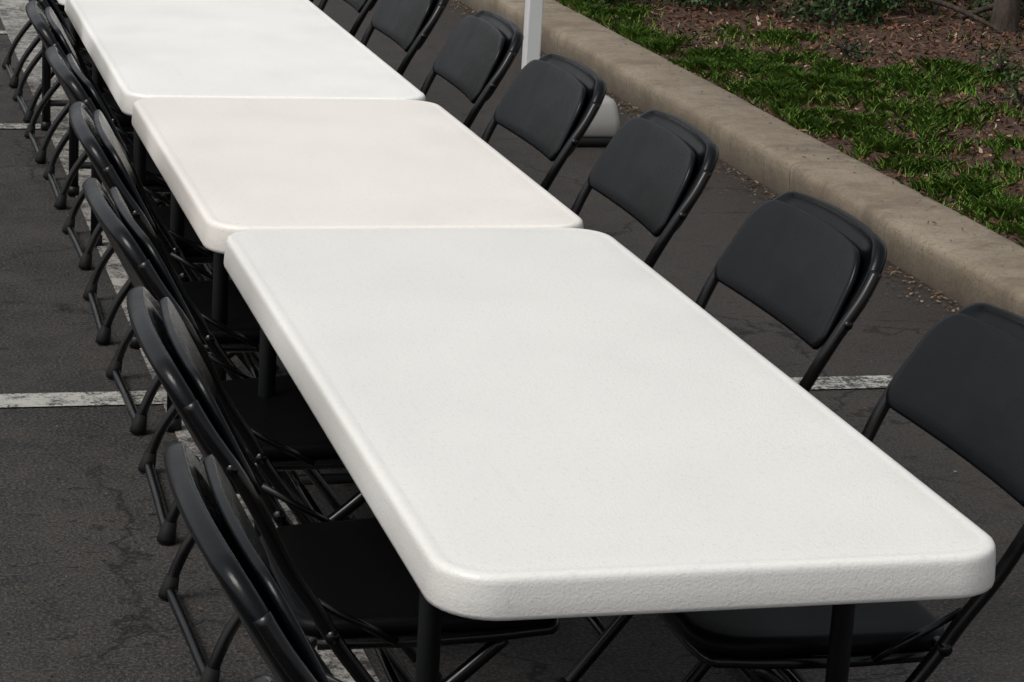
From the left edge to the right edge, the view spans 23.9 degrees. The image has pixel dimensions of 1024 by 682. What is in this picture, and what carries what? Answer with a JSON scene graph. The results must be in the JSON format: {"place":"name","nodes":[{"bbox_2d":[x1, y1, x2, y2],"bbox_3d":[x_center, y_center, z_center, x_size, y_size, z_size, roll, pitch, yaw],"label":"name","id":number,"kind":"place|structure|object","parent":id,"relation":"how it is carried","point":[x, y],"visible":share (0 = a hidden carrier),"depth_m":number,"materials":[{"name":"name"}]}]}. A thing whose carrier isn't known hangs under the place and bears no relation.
{"place":"outdoors","nodes":[
{"label":"outdoors","id":0,"kind":"place"},
{"bbox_2d":[4,24,1008,673],"bbox_3d":[-0.990,-0.606,8.627,3.697,0.006,10.447,-1,16,-15],"label":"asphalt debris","id":1,"kind":"object","parent":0,"point":[126,370],"visible":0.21,"depth_m":6.01,"materials":[{"name":"grey asphalt"}]},
{"bbox_2d":[0,0,1023,681],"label":"asphalt ground","id":2,"kind":"structure","parent":0,"point":[108,614],"depth_m":5.62,"materials":[{"name":"grey asphalt"}]},
{"bbox_2d":[0,123,40,128],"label":"parking line","id":3,"kind":"object","parent":2,"relation":"on","point":[14,125],"visible":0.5,"depth_m":9.20,"materials":[{"name":"white paint"}]},
{"bbox_2d":[2,17,86,87],"bbox_3d":[-1.964,-1.516,10.111,0.636,0.864,0.578,-1,16,-15],"label":"folding chair","id":4,"kind":"object","parent":2,"relation":"on","point":[13,77],"visible":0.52,"depth_m":10.07,"materials":[{"name":"black plastic"}]},
{"bbox_2d":[13,0,85,122],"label":"folding chair","id":5,"kind":"object","parent":2,"relation":"on","point":[28,112],"visible":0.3,"depth_m":9.48,"materials":[{"name":"black plastic"}]},
{"bbox_2d":[41,0,90,195],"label":"folding chair","id":6,"kind":"object","parent":2,"relation":"on","point":[74,188],"visible":0.18,"depth_m":8.11,"materials":[{"name":"black metal"}]},
{"bbox_2d":[24,11,108,163],"bbox_3d":[-1.586,-1.105,8.721,0.636,0.864,0.578,-1,16,-16],"label":"folding chair","id":7,"kind":"object","parent":2,"relation":"on","point":[40,152],"visible":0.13,"depth_m":8.78,"materials":[{"name":"black plastic"}]},
{"bbox_2d":[0,391,162,406],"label":"parking line","id":8,"kind":"object","parent":2,"relation":"on","point":[60,399],"visible":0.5,"depth_m":5.95,"materials":[{"name":"white paint"}]},
{"bbox_2d":[43,42,133,208],"bbox_3d":[-1.389,-0.906,8.055,0.636,0.864,0.578,-1,16,-15],"label":"folding chair","id":9,"kind":"object","parent":2,"relation":"on","point":[61,195],"visible":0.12,"depth_m":8.04,"materials":[{"name":"black plastic"}]},
{"bbox_2d":[28,0,170,269],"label":"folding chair","id":10,"kind":"object","parent":2,"relation":"on","point":[120,119],"visible":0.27,"depth_m":7.16,"materials":[{"name":"black plastic"}]},
{"bbox_2d":[25,0,212,344],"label":"folding chair","id":11,"kind":"object","parent":2,"relation":"on","point":[46,24],"visible":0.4,"depth_m":6.42,"materials":[{"name":"black plastic"}]},
{"bbox_2d":[45,46,278,434],"bbox_3d":[-0.800,-0.256,5.857,0.636,0.864,0.578,-1,16,-16],"label":"folding chair","id":12,"kind":"object","parent":2,"relation":"on","point":[75,83],"visible":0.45,"depth_m":5.67,"materials":[{"name":"black plastic"}]},
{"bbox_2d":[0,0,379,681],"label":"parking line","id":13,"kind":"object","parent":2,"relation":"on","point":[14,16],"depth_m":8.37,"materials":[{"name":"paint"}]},
{"bbox_2d":[69,101,356,544],"bbox_3d":[-0.623,-0.052,5.169,0.636,0.864,0.578,-1,16,-14],"label":"folding chair","id":14,"kind":"object","parent":2,"relation":"on","point":[238,335],"visible":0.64,"depth_m":5.02,"materials":[{"name":"black plastic"}]},
{"bbox_2d":[65,0,425,347],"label":"folding table","id":15,"kind":"object","parent":2,"relation":"on","point":[290,49],"visible":0.64,"depth_m":6.59,"materials":[{"name":"white plastic"}]},
{"bbox_2d":[163,442,342,681],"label":"folding chair","id":16,"kind":"object","parent":2,"relation":"on","point":[223,532],"visible":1,"depth_m":2.69,"materials":[{"name":"black plastic"}]},
{"bbox_2d":[82,178,441,681],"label":"folding chair","id":17,"kind":"object","parent":2,"relation":"on","point":[283,437],"visible":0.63,"depth_m":4.31,"materials":[{"name":"black plastic"}]},
{"bbox_2d":[249,674,276,681],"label":"folding chair","id":18,"kind":"object","parent":2,"relation":"on","point":[262,678],"visible":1,"depth_m":2.34,"materials":[{"name":"black plastic"}]},
{"bbox_2d":[127,286,559,681],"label":"folding chair","id":19,"kind":"object","parent":2,"relation":"on","point":[346,586],"visible":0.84,"depth_m":3.57,"materials":[{"name":"black plastic"}]},
{"bbox_2d":[318,0,377,36],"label":"folding chair","id":20,"kind":"object","parent":2,"relation":"on","point":[363,8],"visible":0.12,"depth_m":7.98,"materials":[{"name":"black plastic"}]},
{"bbox_2d":[132,97,582,484],"bbox_3d":[-0.403,-0.057,5.436,0.766,0.736,1.381,-1,16,-15],"label":"folding table","id":21,"kind":"object","parent":2,"relation":"on","point":[226,167],"visible":0.68,"depth_m":5.19,"materials":[{"name":"white plastic"}]},
{"bbox_2d":[361,0,448,75],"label":"folding chair","id":22,"kind":"object","parent":2,"relation":"on","point":[407,26],"visible":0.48,"depth_m":7.39,"materials":[{"name":"black plastic"}]},
{"bbox_2d":[420,10,523,128],"bbox_3d":[-0.336,-0.476,6.743,0.636,0.864,0.578,-1,16,-14],"label":"folding chair","id":23,"kind":"object","parent":2,"relation":"on","point":[476,57],"visible":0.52,"depth_m":6.66,"materials":[{"name":"black plastic"}]},
{"bbox_2d":[521,0,543,69],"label":"canopy pole","id":24,"kind":"object","parent":2,"relation":"on","point":[532,33],"depth_m":9.50,"materials":[{"name":"white metal"}]},
{"bbox_2d":[481,53,606,190],"bbox_3d":[-0.144,-0.268,6.040,0.636,0.864,0.578,-1,16,-16],"label":"folding chair","id":25,"kind":"object","parent":2,"relation":"on","point":[548,106],"visible":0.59,"depth_m":5.97,"materials":[{"name":"black plastic"}]},
{"bbox_2d":[577,95,619,146],"bbox_3d":[0.287,-0.875,9.538,0.260,0.184,0.230,-1,16,-15],"label":"canopy weight","id":26,"kind":"object","parent":2,"relation":"on","point":[603,128],"visible":0.27,"depth_m":9.45,"materials":[{"name":"white plastic"}]},
{"bbox_2d":[224,228,995,681],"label":"folding table","id":27,"kind":"object","parent":2,"relation":"on","point":[540,422],"visible":0.98,"depth_m":3.48,"materials":[{"name":"white plastic"}]},
{"bbox_2d":[571,109,718,268],"bbox_3d":[0.068,-0.058,5.336,0.636,0.864,0.578,-1,16,-15],"label":"folding chair","id":28,"kind":"object","parent":2,"relation":"on","point":[652,171],"visible":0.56,"depth_m":5.26,"materials":[{"name":"black plastic"}]},
{"bbox_2d":[558,191,886,681],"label":"folding chair","id":29,"kind":"object","parent":2,"relation":"on","point":[807,269],"visible":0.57,"depth_m":4.46,"materials":[{"name":"black plastic"}]},
{"bbox_2d":[449,0,1012,316],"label":"leaf litter","id":30,"kind":"object","parent":2,"relation":"on","point":[938,297],"visible":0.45,"depth_m":8.79,"materials":[{"name":"brown plant"}]},
{"bbox_2d":[460,0,1023,316],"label":"concrete kerb","id":31,"kind":"structure","parent":2,"relation":"on","point":[964,267],"depth_m":8.78,"materials":[{"name":"beige concrete"}]},
{"bbox_2d":[657,302,1023,681],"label":"folding chair","id":32,"kind":"object","parent":2,"relation":"on","point":[956,384],"visible":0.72,"depth_m":3.67,"materials":[{"name":"black plastic"}]},
{"bbox_2d":[790,375,892,388],"bbox_3d":[0.172,0.123,6.281,1.800,0.001,0.110,-1,16,-15],"label":"parking line","id":33,"kind":"object","parent":2,"relation":"on","point":[847,382],"visible":0.2,"depth_m":6.48,"materials":[{"name":"white paint"}]},
{"bbox_2d":[556,0,1023,246],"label":"planting bed soil","id":34,"kind":"structure","parent":0,"point":[906,39],"depth_m":11.48,"materials":[{"name":"brown soil"}]},
{"bbox_2d":[583,0,649,4],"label":"shrub","id":35,"kind":"object","parent":34,"relation":"on","point":[610,1],"visible":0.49,"depth_m":12.38,"materials":[{"name":"green plant"}]},
{"bbox_2d":[660,0,781,9],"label":"shrub","id":36,"kind":"object","parent":34,"relation":"on","point":[722,3],"visible":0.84,"depth_m":12.52,"materials":[{"name":"green plant"}]},
{"bbox_2d":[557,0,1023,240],"bbox_3d":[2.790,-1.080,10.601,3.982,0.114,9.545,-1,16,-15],"label":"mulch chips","id":37,"kind":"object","parent":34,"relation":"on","point":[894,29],"visible":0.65,"depth_m":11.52,"materials":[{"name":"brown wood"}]},
{"bbox_2d":[770,0,896,31],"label":"shrub","id":38,"kind":"object","parent":34,"relation":"on","point":[839,7],"visible":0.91,"depth_m":12.14,"materials":[{"name":"green plant"}]},
{"bbox_2d":[819,26,877,61],"bbox_3d":[1.548,-1.341,11.081,0.259,0.198,0.259,-1,16,-15],"label":"shrub","id":39,"kind":"object","parent":34,"relation":"on","point":[849,50],"visible":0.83,"depth_m":11.09,"materials":[{"name":"green plant"}]},
{"bbox_2d":[824,0,938,14],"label":"shrub","id":40,"kind":"object","parent":34,"relation":"on","point":[915,1],"visible":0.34,"depth_m":12.72,"materials":[{"name":"green plant"}]},
{"bbox_2d":[837,0,1023,33],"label":"fallen branch","id":41,"kind":"object","parent":34,"relation":"on","point":[972,14],"visible":0.71,"depth_m":12.24,"materials":[{"name":"brown wood"}]},
{"bbox_2d":[966,0,1023,17],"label":"shrub","id":42,"kind":"object","parent":34,"relation":"on","point":[983,3],"visible":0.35,"depth_m":12.71,"materials":[{"name":"green plant"}]},
{"bbox_2d":[972,27,1023,79],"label":"shrub","id":43,"kind":"object","parent":34,"relation":"on","point":[1002,67],"visible":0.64,"depth_m":10.80,"materials":[{"name":"green plant"}]},
{"bbox_2d":[989,0,1020,32],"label":"tree","id":44,"kind":"object","parent":34,"relation":"on","point":[1005,15],"visible":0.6,"depth_m":12.20,"materials":[{"name":"brown plant"}]},
{"bbox_2d":[996,63,1023,108],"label":"shrub","id":45,"kind":"object","parent":34,"relation":"on","point":[1018,96],"visible":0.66,"depth_m":10.09,"materials":[{"name":"green plant"}]},
{"bbox_2d":[557,0,1023,247],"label":"grass","id":46,"kind":"structure","parent":0,"point":[784,84],"depth_m":10.03,"materials":[{"name":"green plant"}]}
]}

